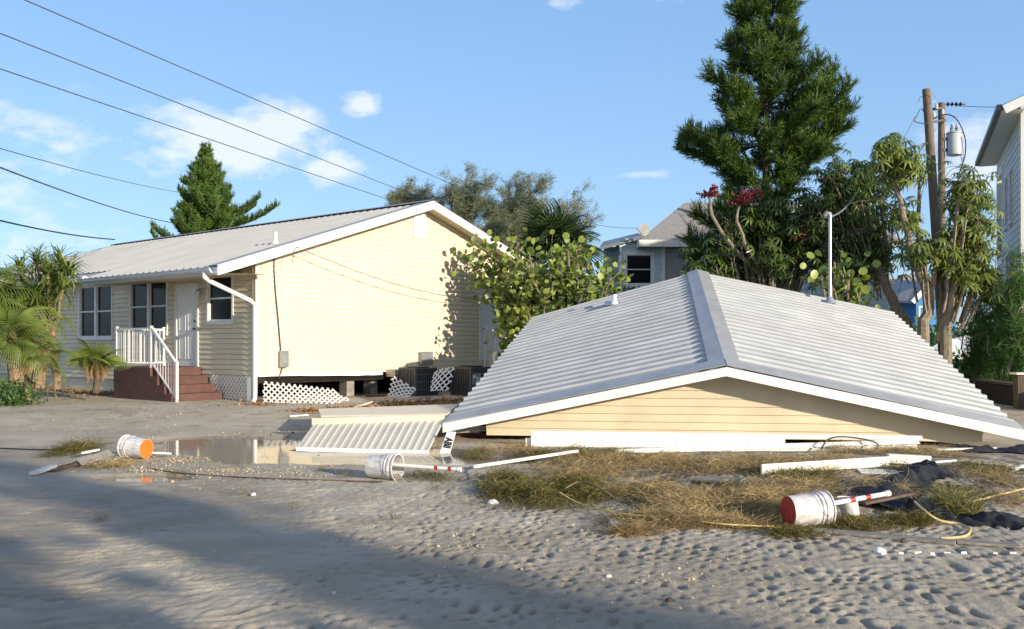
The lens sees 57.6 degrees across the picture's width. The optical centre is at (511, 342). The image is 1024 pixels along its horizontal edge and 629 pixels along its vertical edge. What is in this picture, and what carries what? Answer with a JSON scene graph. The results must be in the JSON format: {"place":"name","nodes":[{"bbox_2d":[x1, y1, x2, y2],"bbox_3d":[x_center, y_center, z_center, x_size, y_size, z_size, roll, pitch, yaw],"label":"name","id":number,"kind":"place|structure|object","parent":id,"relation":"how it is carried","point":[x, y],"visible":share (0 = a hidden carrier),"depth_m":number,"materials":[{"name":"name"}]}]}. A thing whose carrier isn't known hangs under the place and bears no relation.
{"place":"outdoors","nodes":[
{"label":"outdoors","id":0,"kind":"place"},
{"bbox_2d":[0,220,114,239],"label":"power line","id":1,"kind":"object","parent":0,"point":[52,231],"visible":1,"depth_m":26.22,"materials":[{"name":"black rubber"}]},
{"bbox_2d":[0,167,171,222],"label":"power line","id":2,"kind":"object","parent":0,"point":[73,194],"visible":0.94,"depth_m":23.36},
{"bbox_2d":[0,148,174,191],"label":"power line","id":3,"kind":"object","parent":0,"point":[77,169],"visible":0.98,"depth_m":27.77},
{"bbox_2d":[0,68,400,203],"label":"power line","id":4,"kind":"object","parent":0,"point":[172,126],"visible":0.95,"depth_m":21.93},
{"bbox_2d":[0,33,421,198],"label":"power line","id":5,"kind":"object","parent":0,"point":[183,105],"visible":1,"depth_m":22.14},
{"bbox_2d":[25,0,469,191],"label":"power line","id":6,"kind":"object","parent":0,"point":[217,83],"visible":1,"depth_m":22.15,"materials":[{"name":"rubber"}]},
{"bbox_2d":[0,363,1023,628],"bbox_3d":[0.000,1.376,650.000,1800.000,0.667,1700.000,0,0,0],"label":"ground","id":7,"kind":"structure","parent":0,"point":[66,561],"depth_m":7.22,"materials":[{"name":"sand"}]},
{"bbox_2d":[0,265,46,334],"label":"fan palm","id":8,"kind":"object","parent":7,"relation":"on","point":[4,290],"visible":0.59,"depth_m":22.52,"materials":[{"name":"green plant"}]},
{"bbox_2d":[0,377,59,406],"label":"hedge undergrowth","id":9,"kind":"object","parent":7,"relation":"on","point":[9,397],"visible":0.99,"depth_m":21.02,"materials":[{"name":"green plant"}]},
{"bbox_2d":[0,299,62,386],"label":"fan palm","id":10,"kind":"object","parent":7,"relation":"on","point":[14,348],"visible":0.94,"depth_m":21.35,"materials":[{"name":"green plant"}]},
{"bbox_2d":[0,332,75,388],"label":"fan palm","id":11,"kind":"object","parent":7,"relation":"on","point":[49,347],"visible":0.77,"depth_m":21.68,"materials":[{"name":"green plant"}]},
{"bbox_2d":[0,281,77,399],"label":"fan palm","id":12,"kind":"object","parent":7,"relation":"on","point":[24,301],"visible":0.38,"depth_m":22.79,"materials":[{"name":"green plant"}]},
{"bbox_2d":[0,448,80,450],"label":"black cable","id":13,"kind":"object","parent":7,"relation":"on","point":[27,449],"visible":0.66,"depth_m":14.19,"materials":[{"name":"rubber"}]},
{"bbox_2d":[29,465,56,474],"bbox_3d":[-5.841,1.585,11.612,0.104,0.063,0.517,0,0,0],"label":"broken plank","id":14,"kind":"object","parent":7,"relation":"on","point":[42,470],"visible":1,"depth_m":11.53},
{"bbox_2d":[0,242,91,388],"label":"screw palm","id":15,"kind":"object","parent":7,"relation":"on","point":[58,274],"visible":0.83,"depth_m":22.92,"materials":[{"name":"green plant"}]},
{"bbox_2d":[47,461,79,471],"bbox_3d":[-5.743,1.592,12.167,0.120,0.057,0.981,0,0,5],"label":"broken plank","id":16,"kind":"object","parent":7,"relation":"on","point":[68,465],"visible":0.58,"depth_m":11.93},
{"bbox_2d":[31,386,113,395],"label":"wall foot litter","id":17,"kind":"object","parent":7,"relation":"on","point":[62,390],"depth_m":26.50,"materials":[{"name":"brown plant"}]},
{"bbox_2d":[30,428,118,460],"bbox_3d":[-6.550,1.570,14.021,1.172,0.474,2.427,0,0,-12],"label":"weed clump","id":18,"kind":"object","parent":7,"relation":"on","point":[77,445],"visible":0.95,"depth_m":13.85,"materials":[{"name":"plant"}]},
{"bbox_2d":[81,449,99,453],"bbox_3d":[-5.967,1.541,13.194,0.040,0.037,0.360,0,0,13],"label":"white stick","id":19,"kind":"object","parent":7,"relation":"on","point":[89,451],"visible":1,"depth_m":13.17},
{"bbox_2d":[76,450,113,465],"bbox_3d":[-5.531,1.526,12.375,0.119,0.155,0.505,0,0,28],"label":"broken plank","id":20,"kind":"object","parent":7,"relation":"on","point":[99,455],"visible":1,"depth_m":12.35,"materials":[{"name":"grey wood"}]},
{"bbox_2d":[64,337,130,392],"bbox_3d":[-10.061,0.557,22.518,1.526,1.357,1.592,0,0,0],"label":"fan palm","id":21,"kind":"object","parent":7,"relation":"on","point":[98,361],"visible":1,"depth_m":22.47,"materials":[{"name":"green plant"}]},
{"bbox_2d":[63,450,144,469],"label":"straw litter","id":22,"kind":"object","parent":7,"relation":"on","point":[114,463],"visible":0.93,"depth_m":12.23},
{"bbox_2d":[117,434,152,457],"bbox_3d":[-5.286,1.464,13.092,0.391,0.332,0.332,0,0,22],"label":"plastic bucket","id":23,"kind":"object","parent":7,"relation":"on","point":[131,446],"visible":0.98,"depth_m":13.00,"materials":[{"name":"orange paint"}]},
{"bbox_2d":[114,365,222,401],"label":"porch steps","id":24,"kind":"structure","parent":7,"relation":"on","point":[140,382],"depth_m":22.90,"materials":[{"name":"red brick"}]},
{"bbox_2d":[115,326,177,401],"bbox_3d":[-8.578,0.522,23.345,2.925,1.855,1.350,0,0,40],"label":"porch railing","id":25,"kind":"object","parent":24,"relation":"on","point":[152,329],"visible":0.95,"depth_m":22.82,"materials":[{"name":"white metal"}]},
{"bbox_2d":[149,141,280,237],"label":"norfolk pine","id":26,"kind":"object","parent":7,"relation":"on","point":[204,203],"visible":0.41,"depth_m":41.31,"materials":[{"name":"green plant"}]},
{"bbox_2d":[0,394,438,520],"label":"grass sprigs","id":27,"kind":"object","parent":7,"relation":"on","point":[105,517],"depth_m":11.70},
{"bbox_2d":[146,468,381,481],"bbox_3d":[-3.152,1.618,11.308,3.465,0.031,0.238,0,0,21],"label":"black cable","id":28,"kind":"object","parent":7,"relation":"on","point":[266,478],"visible":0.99,"depth_m":11.12,"materials":[{"name":"black rubber"}]},
{"bbox_2d":[0,199,552,401],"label":"yellow house","id":29,"kind":"structure","parent":7,"relation":"on","point":[365,301],"depth_m":25.00,"materials":[{"name":"paint"}]},
{"bbox_2d":[77,285,113,339],"bbox_3d":[-12.210,-0.895,27.326,2.130,1.650,0.100,0,0,40],"label":"window","id":30,"kind":"structure","parent":29,"relation":"in","point":[95,312],"depth_m":27.31,"materials":[{"name":"plastic"}]},
{"bbox_2d":[129,282,168,335],"bbox_3d":[-9.904,-0.965,25.384,2.060,1.550,0.100,0,0,40],"label":"window","id":31,"kind":"structure","parent":29,"relation":"in","point":[148,303],"depth_m":25.37,"materials":[{"name":"plastic"}]},
{"bbox_2d":[177,287,195,365],"bbox_3d":[-8.423,-0.410,24.122,0.930,2.040,0.110,0,0,40],"label":"door","id":32,"kind":"structure","parent":29,"relation":"in","point":[186,296],"depth_m":24.14,"materials":[{"name":"wood"}]},
{"bbox_2d":[205,272,234,324],"bbox_3d":[-7.257,-1.085,23.153,1.220,1.270,0.100,0,0,40],"label":"window","id":33,"kind":"structure","parent":29,"relation":"in","point":[219,303],"depth_m":23.22,"materials":[{"name":"plastic"}]},
{"bbox_2d":[482,293,500,359],"bbox_3d":[-0.635,-0.495,28.646,0.100,2.050,0.900,0,0,40],"label":"door","id":34,"kind":"structure","parent":29,"relation":"in","point":[487,317],"depth_m":28.59,"materials":[{"name":"white metal"}]},
{"bbox_2d":[44,391,526,491],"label":"leaf litter","id":35,"kind":"object","parent":7,"relation":"on","point":[444,400],"visible":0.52,"depth_m":21.32,"materials":[{"name":"brown plant"}]},
{"bbox_2d":[263,381,348,403],"bbox_3d":[-4.774,1.181,21.651,2.217,0.556,0.177,0,0,15],"label":"fallen lattice sheet","id":36,"kind":"object","parent":7,"relation":"on","point":[312,393],"visible":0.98,"depth_m":21.72,"materials":[{"name":"white paint"}]},
{"bbox_2d":[99,437,533,481],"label":"puddle water","id":37,"kind":"structure","parent":7,"relation":"on","point":[244,451],"depth_m":13.84,"materials":[{"name":"brown liquid"}]},
{"bbox_2d":[296,404,458,452],"bbox_3d":[-2.277,1.436,15.825,2.812,0.577,3.750,0,0,0],"label":"fallen awning","id":38,"kind":"object","parent":7,"relation":"on","point":[404,429],"visible":1,"depth_m":15.19,"materials":[{"name":"beige metal"}]},
{"bbox_2d":[365,453,403,480],"bbox_3d":[-1.524,1.479,11.096,0.372,0.334,0.335,0,0,21],"label":"plastic bucket","id":39,"kind":"object","parent":7,"relation":"on","point":[378,466],"visible":0.95,"depth_m":11.01,"materials":[{"name":"white plastic"}]},
{"bbox_2d":[388,376,415,396],"bbox_3d":[-2.871,1.177,24.094,0.758,0.620,0.220,0,0,16],"label":"fallen lattice scrap","id":40,"kind":"object","parent":7,"relation":"on","point":[401,388],"visible":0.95,"depth_m":24.09,"materials":[{"name":"white paint"}]},
{"bbox_2d":[383,174,435,205],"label":"casuarina tree","id":41,"kind":"object","parent":7,"relation":"on","point":[399,196],"visible":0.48,"depth_m":43.60,"materials":[{"name":"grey plant"}]},
{"bbox_2d":[397,366,438,395],"bbox_3d":[-2.527,1.035,25.000,0.790,0.790,0.790,0,0,-44],"label":"condenser unit","id":42,"kind":"object","parent":7,"relation":"on","point":[419,378],"visible":0.88,"depth_m":24.74,"materials":[{"name":"grey metal"}]},
{"bbox_2d":[392,463,461,471],"bbox_3d":[-1.106,1.467,10.998,1.077,0.076,0.054,0,0,17],"label":"pvc pole","id":43,"kind":"object","parent":7,"relation":"on","point":[458,469],"visible":0.91,"depth_m":10.95,"materials":[{"name":"white plastic"}]},
{"bbox_2d":[430,367,454,390],"bbox_3d":[-1.839,0.958,24.347,0.643,0.658,0.304,0,0,20],"label":"fallen lattice scrap","id":44,"kind":"object","parent":7,"relation":"on","point":[433,377],"visible":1,"depth_m":24.34,"materials":[{"name":"white paint"}]},
{"bbox_2d":[431,160,503,226],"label":"casuarina tree","id":45,"kind":"object","parent":7,"relation":"on","point":[468,205],"visible":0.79,"depth_m":42.21,"materials":[{"name":"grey plant"}]},
{"bbox_2d":[450,365,490,395],"bbox_3d":[-1.095,1.015,24.900,0.790,0.790,0.790,0,0,43],"label":"condenser unit","id":46,"kind":"object","parent":7,"relation":"on","point":[465,379],"visible":0.66,"depth_m":24.62,"materials":[{"name":"grey metal"}]},
{"bbox_2d":[482,325,505,366],"bbox_3d":[-0.191,0.446,28.272,1.200,1.967,2.300,0,0,40],"label":"side landing","id":47,"kind":"object","parent":7,"relation":"on","point":[495,355],"visible":0.11,"depth_m":28.20,"materials":[{"name":"white paint"}]},
{"bbox_2d":[466,194,531,249],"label":"casuarina tree","id":48,"kind":"object","parent":7,"relation":"on","point":[502,228],"visible":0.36,"depth_m":40.64,"materials":[{"name":"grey plant"}]},
{"bbox_2d":[15,403,1020,627],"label":"shell hash","id":49,"kind":"object","parent":7,"relation":"on","point":[184,459],"visible":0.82,"depth_m":11.55,"materials":[{"name":"white"}]},
{"bbox_2d":[476,169,559,248],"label":"casuarina tree","id":50,"kind":"object","parent":7,"relation":"on","point":[525,200],"visible":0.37,"depth_m":41.65,"materials":[{"name":"green plant"}]},
{"bbox_2d":[472,450,578,467],"bbox_3d":[0.217,1.556,12.507,1.980,0.078,0.050,0,0,-44],"label":"white pipe","id":51,"kind":"object","parent":7,"relation":"on","point":[521,459],"visible":0.9,"depth_m":12.41,"materials":[{"name":"plastic"}]},
{"bbox_2d":[440,462,623,521],"bbox_3d":[0.244,1.546,10.207,2.038,0.392,3.564,0,0,0],"label":"weed clump","id":52,"kind":"object","parent":7,"relation":"on","point":[539,486],"visible":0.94,"depth_m":9.76,"materials":[{"name":"plant"}]},
{"bbox_2d":[451,227,633,356],"bbox_3d":[0.809,-0.909,25.864,5.157,4.761,3.976,0,0,0],"label":"sea grape","id":53,"kind":"object","parent":7,"relation":"on","point":[521,302],"visible":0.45,"depth_m":25.72,"materials":[{"name":"green plant"}]},
{"bbox_2d":[512,198,610,294],"bbox_3d":[1.510,-1.589,29.982,3.345,6.185,3.249,0,0,0],"label":"fan palm","id":54,"kind":"object","parent":7,"relation":"on","point":[541,225],"visible":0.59,"depth_m":29.50,"materials":[{"name":"green plant"}]},
{"bbox_2d":[549,177,605,286],"bbox_3d":[2.800,-2.844,40.162,2.538,8.396,2.822,0,0,0],"label":"casuarina tree","id":55,"kind":"object","parent":7,"relation":"on","point":[577,207],"visible":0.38,"depth_m":39.54,"materials":[{"name":"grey plant"}]},
{"bbox_2d":[566,481,637,506],"bbox_3d":[0.950,1.534,9.488,0.928,0.152,0.176,0,0,43],"label":"bent stem","id":56,"kind":"object","parent":7,"relation":"on","point":[603,490],"visible":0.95,"depth_m":9.48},
{"bbox_2d":[607,519,620,526],"bbox_3d":[0.922,1.616,8.319,0.146,0.077,0.106,0,0,0],"label":"stone","id":57,"kind":"object","parent":7,"relation":"on","point":[613,521],"visible":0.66,"depth_m":8.29,"materials":[{"name":"grey stone"}]},
{"bbox_2d":[609,284,639,293],"bbox_3d":[3.158,-0.248,33.973,5.652,3.854,5.845,0,0,0],"label":"background hedge","id":58,"kind":"object","parent":7,"relation":"on","point":[624,288],"visible":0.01,"depth_m":34.01,"materials":[{"name":"green plant"}]},
{"bbox_2d":[366,443,1023,541],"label":"weeds","id":59,"kind":"object","parent":7,"relation":"on","point":[912,517],"visible":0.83,"depth_m":9.96,"materials":[{"name":"plant"}]},
{"bbox_2d":[686,475,728,482],"bbox_3d":[2.199,1.538,10.469,0.419,0.030,0.240,0,0,38],"label":"pale wood plank","id":60,"kind":"object","parent":7,"relation":"on","point":[704,478],"visible":0.9,"depth_m":10.43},
{"bbox_2d":[442,211,1023,446],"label":"collapsed house","id":61,"kind":"structure","parent":7,"relation":"on","point":[697,357],"depth_m":15.51,"materials":[{"name":"white paint"}]},
{"bbox_2d":[824,190,857,217],"bbox_3d":[8.330,-3.609,23.324,0.041,1.561,5.023,0,0,30],"label":"power line","id":62,"kind":"object","parent":61,"relation":"attached to","point":[845,207],"visible":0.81,"depth_m":23.19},
{"bbox_2d":[454,438,1023,538],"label":"dried seagrass","id":63,"kind":"object","parent":7,"relation":"on","point":[761,502],"visible":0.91,"depth_m":9.81},
{"bbox_2d":[559,492,776,526],"bbox_3d":[1.298,1.550,8.567,2.233,0.106,0.344,0,0,35],"label":"yellow rope","id":64,"kind":"object","parent":63,"relation":"on","point":[661,517],"visible":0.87,"depth_m":8.46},
{"bbox_2d":[761,456,889,474],"bbox_3d":[3.722,1.453,11.028,1.765,0.148,0.035,0,0,-17],"label":"white fascia board","id":65,"kind":"object","parent":63,"relation":"on","point":[867,462],"visible":0.9,"depth_m":11.04,"materials":[{"name":"wood"}]},
{"bbox_2d":[599,203,899,310],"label":"blue house","id":66,"kind":"structure","parent":7,"relation":"on","point":[652,257],"depth_m":36.03,"materials":[{"name":"wood"}]},
{"bbox_2d":[623,252,654,287],"bbox_3d":[4.905,-2.807,35.985,1.249,1.398,0.100,0,0,0],"label":"window","id":67,"kind":"structure","parent":66,"relation":"in","point":[642,264],"depth_m":36.03,"materials":[{"name":"plastic"}]},
{"bbox_2d":[637,223,649,237],"bbox_3d":[4.891,-4.234,35.242,0.542,0.545,0.386,0,0,-16],"label":"satellite dish","id":68,"kind":"object","parent":66,"relation":"attached to","point":[643,229],"visible":1,"depth_m":35.23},
{"bbox_2d":[661,247,687,280],"bbox_3d":[6.290,-2.927,36.000,1.025,1.790,0.070,0,0,0],"label":"window","id":69,"kind":"structure","parent":66,"relation":"in","point":[671,264],"depth_m":36.03,"materials":[{"name":"plastic"}]},
{"bbox_2d":[677,171,845,291],"bbox_3d":[6.844,-1.668,25.310,4.147,6.050,3.048,0,0,-34],"label":"umbrella tree","id":70,"kind":"object","parent":7,"relation":"on","point":[780,258],"visible":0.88,"depth_m":25.19,"materials":[{"name":"green plant"}]},
{"bbox_2d":[671,0,862,282],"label":"norfolk pine","id":71,"kind":"object","parent":7,"relation":"on","point":[792,141],"visible":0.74,"depth_m":27.30,"materials":[{"name":"green plant"}]},
{"bbox_2d":[618,439,919,452],"bbox_3d":[3.791,1.546,13.855,4.539,0.209,0.100,0,0,-1],"label":"white gutter","id":72,"kind":"object","parent":7,"relation":"on","point":[776,446],"visible":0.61,"depth_m":13.84,"materials":[{"name":"paint"}]},
{"bbox_2d":[780,490,836,526],"bbox_3d":[2.603,1.474,8.215,0.378,0.333,0.334,0,0,-13],"label":"plastic bucket","id":73,"kind":"object","parent":7,"relation":"on","point":[817,507],"visible":0.86,"depth_m":8.11,"materials":[{"name":"red paint"}]},
{"bbox_2d":[704,444,916,451],"bbox_3d":[4.080,1.608,13.855,3.900,0.186,0.100,0,0,-1],"label":"white gutter","id":74,"kind":"object","parent":7,"relation":"on","point":[799,449],"visible":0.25,"depth_m":13.85,"materials":[{"name":"paint"}]},
{"bbox_2d":[800,250,880,308],"bbox_3d":[8.151,-0.523,23.196,2.369,3.635,1.640,0,0,-24],"label":"sea grape","id":75,"kind":"object","parent":7,"relation":"on","point":[843,283],"visible":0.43,"depth_m":23.04,"materials":[{"name":"green plant"}]},
{"bbox_2d":[820,436,878,448],"bbox_3d":[4.960,1.488,13.745,0.864,0.212,0.170,0,0,4],"label":"grey cable","id":76,"kind":"object","parent":7,"relation":"on","point":[824,443],"visible":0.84,"depth_m":13.77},
{"bbox_2d":[837,496,862,522],"bbox_3d":[3.049,1.535,8.407,0.216,0.278,0.192,0,0,0],"label":"paint can","id":77,"kind":"object","parent":7,"relation":"on","point":[852,508],"visible":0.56,"depth_m":8.34,"materials":[{"name":"white metal"}]},
{"bbox_2d":[787,142,916,327],"bbox_3d":[9.036,-2.144,25.257,3.518,6.827,2.597,0,0,0],"label":"umbrella tree","id":78,"kind":"object","parent":7,"relation":"on","point":[855,217],"visible":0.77,"depth_m":24.82,"materials":[{"name":"green plant"}]},
{"bbox_2d":[834,490,890,504],"bbox_3d":[3.066,1.401,8.338,0.732,0.130,0.054,0,0,-15],"label":"pvc pole","id":79,"kind":"object","parent":7,"relation":"on","point":[886,493],"visible":0.91,"depth_m":8.34,"materials":[{"name":"red paint"}]},
{"bbox_2d":[857,468,898,473],"bbox_3d":[4.379,1.512,10.894,0.614,0.016,0.350,0,0,13],"label":"plywood board","id":80,"kind":"object","parent":7,"relation":"on","point":[881,471],"visible":0.56,"depth_m":10.88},
{"bbox_2d":[872,547,885,552],"bbox_3d":[2.854,1.614,7.233,0.100,0.055,0.076,0,0,0],"label":"scrap","id":81,"kind":"object","parent":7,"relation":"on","point":[878,550],"visible":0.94,"depth_m":7.21,"materials":[{"name":"white paint"}]},
{"bbox_2d":[816,528,955,545],"bbox_3d":[3.097,1.613,7.761,1.081,0.026,0.140,0,0,27],"label":"grey plank","id":82,"kind":"object","parent":7,"relation":"on","point":[921,539],"visible":0.84,"depth_m":7.71,"materials":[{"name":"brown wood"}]},
{"bbox_2d":[844,459,956,510],"bbox_3d":[4.208,1.488,10.051,0.724,0.179,2.930,0,0,35],"label":"black plastic sheet","id":83,"kind":"object","parent":7,"relation":"on","point":[927,471],"visible":0.72,"depth_m":9.92,"materials":[{"name":"plastic"}]},
{"bbox_2d":[858,490,915,504],"bbox_3d":[3.550,1.470,8.823,0.546,0.104,0.120,0,0,-13],"label":"brown plank","id":84,"kind":"object","parent":83,"relation":"on","point":[902,494],"visible":0.88,"depth_m":8.78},
{"bbox_2d":[886,453,931,463],"bbox_3d":[4.919,1.448,11.557,0.518,0.134,0.100,0,0,4],"label":"crushed white box","id":85,"kind":"object","parent":7,"relation":"on","point":[911,458],"visible":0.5,"depth_m":11.51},
{"bbox_2d":[890,275,955,341],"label":"cobalt house","id":86,"kind":"structure","parent":7,"relation":"on","point":[911,306],"depth_m":60.17,"materials":[{"name":"blue paint"}]},
{"bbox_2d":[914,88,944,354],"bbox_3d":[14.391,-3.672,31.956,1.391,10.069,0.442,0,0,0],"label":"utility pole","id":87,"kind":"object","parent":7,"relation":"on","point":[932,182],"visible":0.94,"depth_m":31.88,"materials":[{"name":"brown wood"}]},
{"bbox_2d":[903,498,960,519],"bbox_3d":[3.921,1.545,8.697,0.433,0.146,0.467,0,0,39],"label":"black plastic sheet","id":88,"kind":"object","parent":7,"relation":"on","point":[911,504],"visible":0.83,"depth_m":8.63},
{"bbox_2d":[910,496,971,538],"bbox_3d":[3.838,1.550,8.314,0.350,0.140,1.455,0,0,12],"label":"yellow rope","id":89,"kind":"object","parent":7,"relation":"on","point":[948,522],"visible":0.93,"depth_m":8.23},
{"bbox_2d":[864,132,1022,363],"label":"umbrella tree","id":90,"kind":"object","parent":7,"relation":"on","point":[958,261],"visible":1,"depth_m":22.73,"materials":[{"name":"green plant"}]},
{"bbox_2d":[935,460,956,462],"bbox_3d":[5.248,1.454,11.374,0.671,0.050,0.025,0,0,-36],"label":"white pipe","id":91,"kind":"object","parent":7,"relation":"on","point":[943,461],"visible":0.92,"depth_m":11.40,"materials":[{"name":"plastic"}]},
{"bbox_2d":[913,315,987,346],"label":"background trees","id":92,"kind":"object","parent":7,"relation":"on","point":[932,336],"visible":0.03,"depth_m":49.30,"materials":[{"name":"green plant"}]},
{"bbox_2d":[933,335,969,358],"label":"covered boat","id":93,"kind":"object","parent":7,"relation":"on","point":[956,343],"visible":0.05,"depth_m":44.53,"materials":[{"name":"fabric"}]},
{"bbox_2d":[932,102,973,353],"bbox_3d":[15.886,-3.716,33.900,1.970,10.132,0.563,0,0,0],"label":"utility pole","id":94,"kind":"object","parent":7,"relation":"on","point":[954,143],"visible":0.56,"depth_m":33.87,"materials":[{"name":"brown wood"}]},
{"bbox_2d":[913,478,999,517],"bbox_3d":[4.140,1.478,8.840,0.906,0.330,0.984,0,0,0],"label":"weed clump","id":95,"kind":"object","parent":7,"relation":"on","point":[955,499],"visible":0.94,"depth_m":8.74,"materials":[{"name":"green plant"}]},
{"bbox_2d":[935,347,990,376],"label":"hedge undergrowth","id":96,"kind":"object","parent":7,"relation":"on","point":[955,360],"visible":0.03,"depth_m":24.77,"materials":[{"name":"green plant"}]},
{"bbox_2d":[933,447,997,450],"bbox_3d":[6.670,1.566,13.707,1.009,0.033,0.070,0,0,-9],"label":"white board","id":97,"kind":"object","parent":7,"relation":"on","point":[952,449],"visible":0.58,"depth_m":13.65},
{"bbox_2d":[953,293,1000,379],"bbox_3d":[11.875,0.365,23.415,1.486,3.494,1.492,0,0,0],"label":"casuarina tree","id":98,"kind":"object","parent":7,"relation":"on","point":[974,363],"visible":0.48,"depth_m":23.39,"materials":[{"name":"green plant"}]},
{"bbox_2d":[957,459,1011,465],"bbox_3d":[5.916,1.510,11.681,0.220,0.022,0.579,0,0,-45],"label":"plywood board","id":99,"kind":"object","parent":7,"relation":"on","point":[997,464],"visible":0.62,"depth_m":11.61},
{"bbox_2d":[955,538,1020,548],"bbox_3d":[3.821,1.615,7.489,0.463,0.026,0.130,0,0,20],"label":"grey plank","id":100,"kind":"object","parent":7,"relation":"on","point":[988,543],"visible":0.92,"depth_m":7.46,"materials":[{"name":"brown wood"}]},
{"bbox_2d":[955,444,1023,453],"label":"black plastic sheet","id":101,"kind":"object","parent":7,"relation":"on","point":[1018,448],"visible":0.98,"depth_m":13.53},
{"bbox_2d":[956,511,1023,529],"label":"black plastic sheet","id":102,"kind":"object","parent":7,"relation":"on","point":[992,519],"visible":0.98,"depth_m":8.30,"materials":[{"name":"plastic"}]},
{"bbox_2d":[967,378,1012,405],"bbox_3d":[11.383,1.185,21.100,0.520,0.611,3.813,0,0,0],"label":"dark retaining edge","id":103,"kind":"object","parent":7,"relation":"on","point":[999,392],"visible":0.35,"depth_m":21.45,"materials":[{"name":"brown wood"}]},
{"bbox_2d":[964,238,1023,381],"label":"casuarina tree","id":104,"kind":"object","parent":7,"relation":"on","point":[1006,355],"visible":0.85,"depth_m":22.33,"materials":[{"name":"green plant"}]},
{"bbox_2d":[975,95,1023,346],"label":"tall white house","id":105,"kind":"structure","parent":7,"relation":"on","point":[1002,147],"depth_m":26.27,"materials":[{"name":"wood"}]},
{"bbox_2d":[1003,173,1007,231],"bbox_3d":[14.632,-4.135,27.574,0.099,1.630,0.790,0,0,23],"label":"window","id":106,"kind":"structure","parent":105,"relation":"in","point":[1006,177],"depth_m":27.80,"materials":[{"name":"plastic"}]},
{"bbox_2d":[1006,251,1009,282],"bbox_3d":[14.500,-1.750,27.223,0.069,1.800,0.800,0,0,23],"label":"window","id":107,"kind":"structure","parent":105,"relation":"in","point":[1007,261],"depth_m":27.50,"materials":[{"name":"plastic"}]},
{"bbox_2d":[1008,165,1012,225],"bbox_3d":[14.086,-4.135,26.285,0.099,1.630,0.790,0,0,23],"label":"window","id":108,"kind":"structure","parent":105,"relation":"in","point":[1011,168],"depth_m":26.52,"materials":[{"name":"plastic"}]},
{"bbox_2d":[975,488,1023,500],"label":"yellow rope","id":109,"kind":"object","parent":7,"relation":"on","point":[997,494],"visible":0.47,"depth_m":9.15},
{"bbox_2d":[1009,372,1023,408],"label":"wooden bollard rail","id":110,"kind":"object","parent":7,"relation":"on","point":[1018,390],"visible":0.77,"depth_m":19.90,"materials":[{"name":"brown wood"}]},
{"bbox_2d":[0,0,1023,330],"label":"sky","id":111,"kind":"structure","parent":0,"point":[599,90],"materials":[{"name":"blue"}]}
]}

